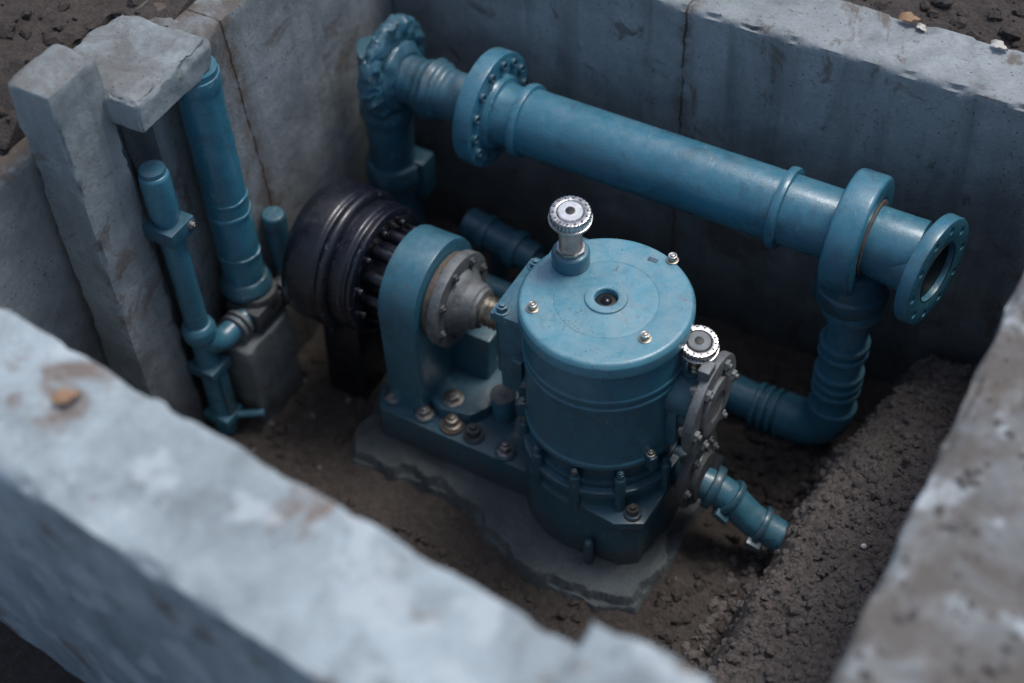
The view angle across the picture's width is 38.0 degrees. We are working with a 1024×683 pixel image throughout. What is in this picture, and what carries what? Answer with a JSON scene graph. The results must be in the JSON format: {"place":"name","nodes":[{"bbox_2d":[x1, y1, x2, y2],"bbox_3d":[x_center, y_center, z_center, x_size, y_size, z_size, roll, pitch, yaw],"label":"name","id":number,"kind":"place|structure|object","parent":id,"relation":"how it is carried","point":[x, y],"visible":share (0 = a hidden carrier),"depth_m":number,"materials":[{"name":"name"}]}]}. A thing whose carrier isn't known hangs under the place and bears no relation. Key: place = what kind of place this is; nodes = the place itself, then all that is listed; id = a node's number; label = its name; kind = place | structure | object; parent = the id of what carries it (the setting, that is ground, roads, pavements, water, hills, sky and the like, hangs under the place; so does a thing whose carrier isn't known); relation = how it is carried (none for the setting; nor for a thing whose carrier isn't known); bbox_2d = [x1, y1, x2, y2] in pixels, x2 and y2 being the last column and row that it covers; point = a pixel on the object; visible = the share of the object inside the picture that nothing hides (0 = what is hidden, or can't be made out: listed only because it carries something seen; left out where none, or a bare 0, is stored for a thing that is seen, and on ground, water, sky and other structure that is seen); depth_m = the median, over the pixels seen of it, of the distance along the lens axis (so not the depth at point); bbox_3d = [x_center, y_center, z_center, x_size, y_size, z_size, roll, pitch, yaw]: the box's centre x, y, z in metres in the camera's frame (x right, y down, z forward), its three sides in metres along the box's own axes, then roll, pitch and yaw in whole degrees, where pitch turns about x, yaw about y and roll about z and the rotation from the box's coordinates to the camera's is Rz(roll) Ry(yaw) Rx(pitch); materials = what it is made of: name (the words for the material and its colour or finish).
{"place":"outdoors","nodes":[
{"label":"outdoors","id":0,"kind":"place"},
{"bbox_2d":[0,0,1023,682],"bbox_3d":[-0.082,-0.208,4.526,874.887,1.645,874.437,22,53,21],"label":"ground","id":1,"kind":"structure","parent":0,"point":[438,520],"depth_m":4.80,"materials":[{"name":"soil"}]},
{"bbox_2d":[0,124,192,375],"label":"concrete wall","id":2,"kind":"structure","parent":1,"relation":"on","point":[40,287],"depth_m":4.39,"materials":[{"name":"grey concrete"}]},
{"bbox_2d":[8,44,207,428],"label":"concrete pillar","id":3,"kind":"structure","parent":1,"relation":"on","point":[66,125],"depth_m":4.30,"materials":[{"name":"grey concrete"}]},
{"bbox_2d":[120,102,227,356],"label":"concrete pier","id":4,"kind":"structure","parent":1,"relation":"on","point":[163,138],"depth_m":4.66,"materials":[{"name":"grey concrete"}]},
{"bbox_2d":[72,14,210,132],"bbox_3d":[-1.076,-0.767,4.207,0.340,0.125,0.337,22,53,21],"label":"concrete ledge","id":5,"kind":"object","parent":4,"relation":"on","point":[151,73],"visible":0.77,"depth_m":4.16,"materials":[{"name":"grey concrete"}]},
{"bbox_2d":[138,160,264,434],"bbox_3d":[-0.958,-0.120,4.753,0.170,1.201,0.265,48,65,35],"label":"thin pipe","id":6,"kind":"object","parent":1,"relation":"on","point":[169,226],"visible":1,"depth_m":4.73,"materials":[{"name":"blue metal"}]},
{"bbox_2d":[216,309,303,422],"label":"concrete block","id":7,"kind":"structure","parent":1,"relation":"on","point":[264,369],"depth_m":5.07,"materials":[{"name":"grey concrete"}]},
{"bbox_2d":[177,55,288,331],"bbox_3d":[-0.852,-0.481,4.676,0.231,1.016,0.284,22,53,21],"label":"vertical pipe","id":8,"kind":"object","parent":7,"relation":"on","point":[250,283],"visible":0.84,"depth_m":4.65,"materials":[{"name":"metal"}]},
{"bbox_2d":[135,0,393,352],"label":"concrete wall","id":9,"kind":"structure","parent":1,"relation":"on","point":[289,69],"depth_m":4.80,"materials":[{"name":"grey concrete"}]},
{"bbox_2d":[0,309,577,682],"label":"concrete wall","id":10,"kind":"structure","parent":1,"relation":"on","point":[144,539],"depth_m":3.06,"materials":[{"name":"grey concrete"}]},
{"bbox_2d":[51,388,81,404],"bbox_3d":[-0.972,0.121,3.247,0.050,0.020,0.053,22,53,21],"label":"dry leaf","id":11,"kind":"object","parent":10,"relation":"on","point":[63,395],"visible":1,"depth_m":3.24,"materials":[{"name":"beige plant"}]},
{"bbox_2d":[281,179,420,399],"bbox_3d":[-0.448,-0.122,4.957,0.420,0.858,0.476,22,53,21],"label":"electric motor","id":12,"kind":"object","parent":1,"relation":"on","point":[345,237],"visible":0.71,"depth_m":4.68,"materials":[{"name":"black paint"}]},
{"bbox_2d":[459,208,544,297],"bbox_3d":[0.010,-0.134,5.160,0.741,0.576,0.244,24,54,22],"label":"pipe","id":13,"kind":"object","parent":1,"relation":"on","point":[505,246],"visible":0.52,"depth_m":5.01,"materials":[{"name":"blue metal"}]},
{"bbox_2d":[351,375,729,614],"bbox_3d":[0.050,0.417,5.016,1.380,0.119,0.920,22,53,21],"label":"concrete pad","id":14,"kind":"object","parent":1,"relation":"on","point":[521,541],"visible":0.26,"depth_m":4.79,"materials":[{"name":"grey concrete"}]},
{"bbox_2d":[378,196,739,564],"bbox_3d":[0.082,0.044,4.533,1.185,1.144,0.553,22,53,21],"label":"water pump","id":15,"kind":"object","parent":14,"relation":"on","point":[574,386],"visible":1,"depth_m":4.46,"materials":[{"name":"blue paint"}]},
{"bbox_2d":[698,465,789,551],"bbox_3d":[0.796,0.573,4.614,0.514,0.298,0.153,22,53,21],"label":"drain pipe","id":16,"kind":"object","parent":15,"relation":"attached to","point":[736,504],"visible":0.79,"depth_m":4.59,"materials":[{"name":"blue metal"}]},
{"bbox_2d":[355,13,968,444],"bbox_3d":[0.387,-0.327,4.906,2.055,1.177,0.387,22,53,21],"label":"flanged pipe","id":17,"kind":"object","parent":1,"relation":"on","point":[863,243],"visible":0.9,"depth_m":4.58,"materials":[{"name":"metal"}]},
{"bbox_2d":[392,0,1023,384],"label":"concrete wall","id":18,"kind":"structure","parent":1,"relation":"on","point":[841,93],"depth_m":4.69,"materials":[{"name":"grey concrete"}]},
{"bbox_2d":[899,12,922,21],"bbox_3d":[1.182,-0.957,4.410,0.058,0.022,0.051,-17,50,-12],"label":"dry leaf","id":19,"kind":"object","parent":18,"relation":"on","point":[908,16],"visible":1,"depth_m":4.41,"materials":[{"name":"brown plant"}]},
{"bbox_2d":[917,23,925,31],"bbox_3d":[1.207,-0.925,4.389,0.033,0.012,0.029,22,53,21],"label":"pebble","id":20,"kind":"object","parent":18,"relation":"on","point":[921,26],"visible":1,"depth_m":4.39,"materials":[{"name":"white stone"}]},
{"bbox_2d":[991,39,1007,51],"bbox_3d":[1.412,-0.856,4.310,0.040,0.017,0.046,-13,49,-9],"label":"pebble","id":21,"kind":"object","parent":18,"relation":"on","point":[996,43],"visible":1,"depth_m":4.31,"materials":[{"name":"white stone"}]},
{"bbox_2d":[681,456,829,673],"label":"gravel","id":22,"kind":"structure","parent":1,"relation":"on","point":[691,656],"depth_m":4.64,"materials":[{"name":"gravel"}]},
{"bbox_2d":[713,427,825,540],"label":"gravel","id":23,"kind":"structure","parent":1,"relation":"on","point":[773,487],"depth_m":4.95,"materials":[{"name":"brown gravel"}]},
{"bbox_2d":[703,354,977,682],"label":"soil mound","id":24,"kind":"object","parent":1,"relation":"on","point":[843,549],"visible":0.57,"depth_m":4.37,"materials":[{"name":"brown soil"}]},
{"bbox_2d":[830,271,1023,682],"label":"concrete wall","id":25,"kind":"structure","parent":1,"relation":"on","point":[990,506],"depth_m":3.13,"materials":[{"name":"grey concrete"}]},
{"bbox_2d":[857,337,1023,682],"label":"gravel","id":26,"kind":"structure","parent":25,"relation":"on","point":[902,617],"depth_m":3.04,"materials":[{"name":"stone"}]},
{"bbox_2d":[0,0,1023,149],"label":"gravel","id":27,"kind":"structure","parent":0,"point":[8,30],"depth_m":4.37,"materials":[{"name":"grey gravel"}]},
{"bbox_2d":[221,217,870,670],"bbox_3d":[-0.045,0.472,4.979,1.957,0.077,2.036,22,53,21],"label":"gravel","id":28,"kind":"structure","parent":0,"point":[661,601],"depth_m":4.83,"materials":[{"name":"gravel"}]},
{"bbox_2d":[552,621,710,682],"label":"concrete rubble","id":29,"kind":"object","parent":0,"point":[601,655],"visible":1,"depth_m":2.75,"materials":[{"name":"grey concrete"}]}
]}

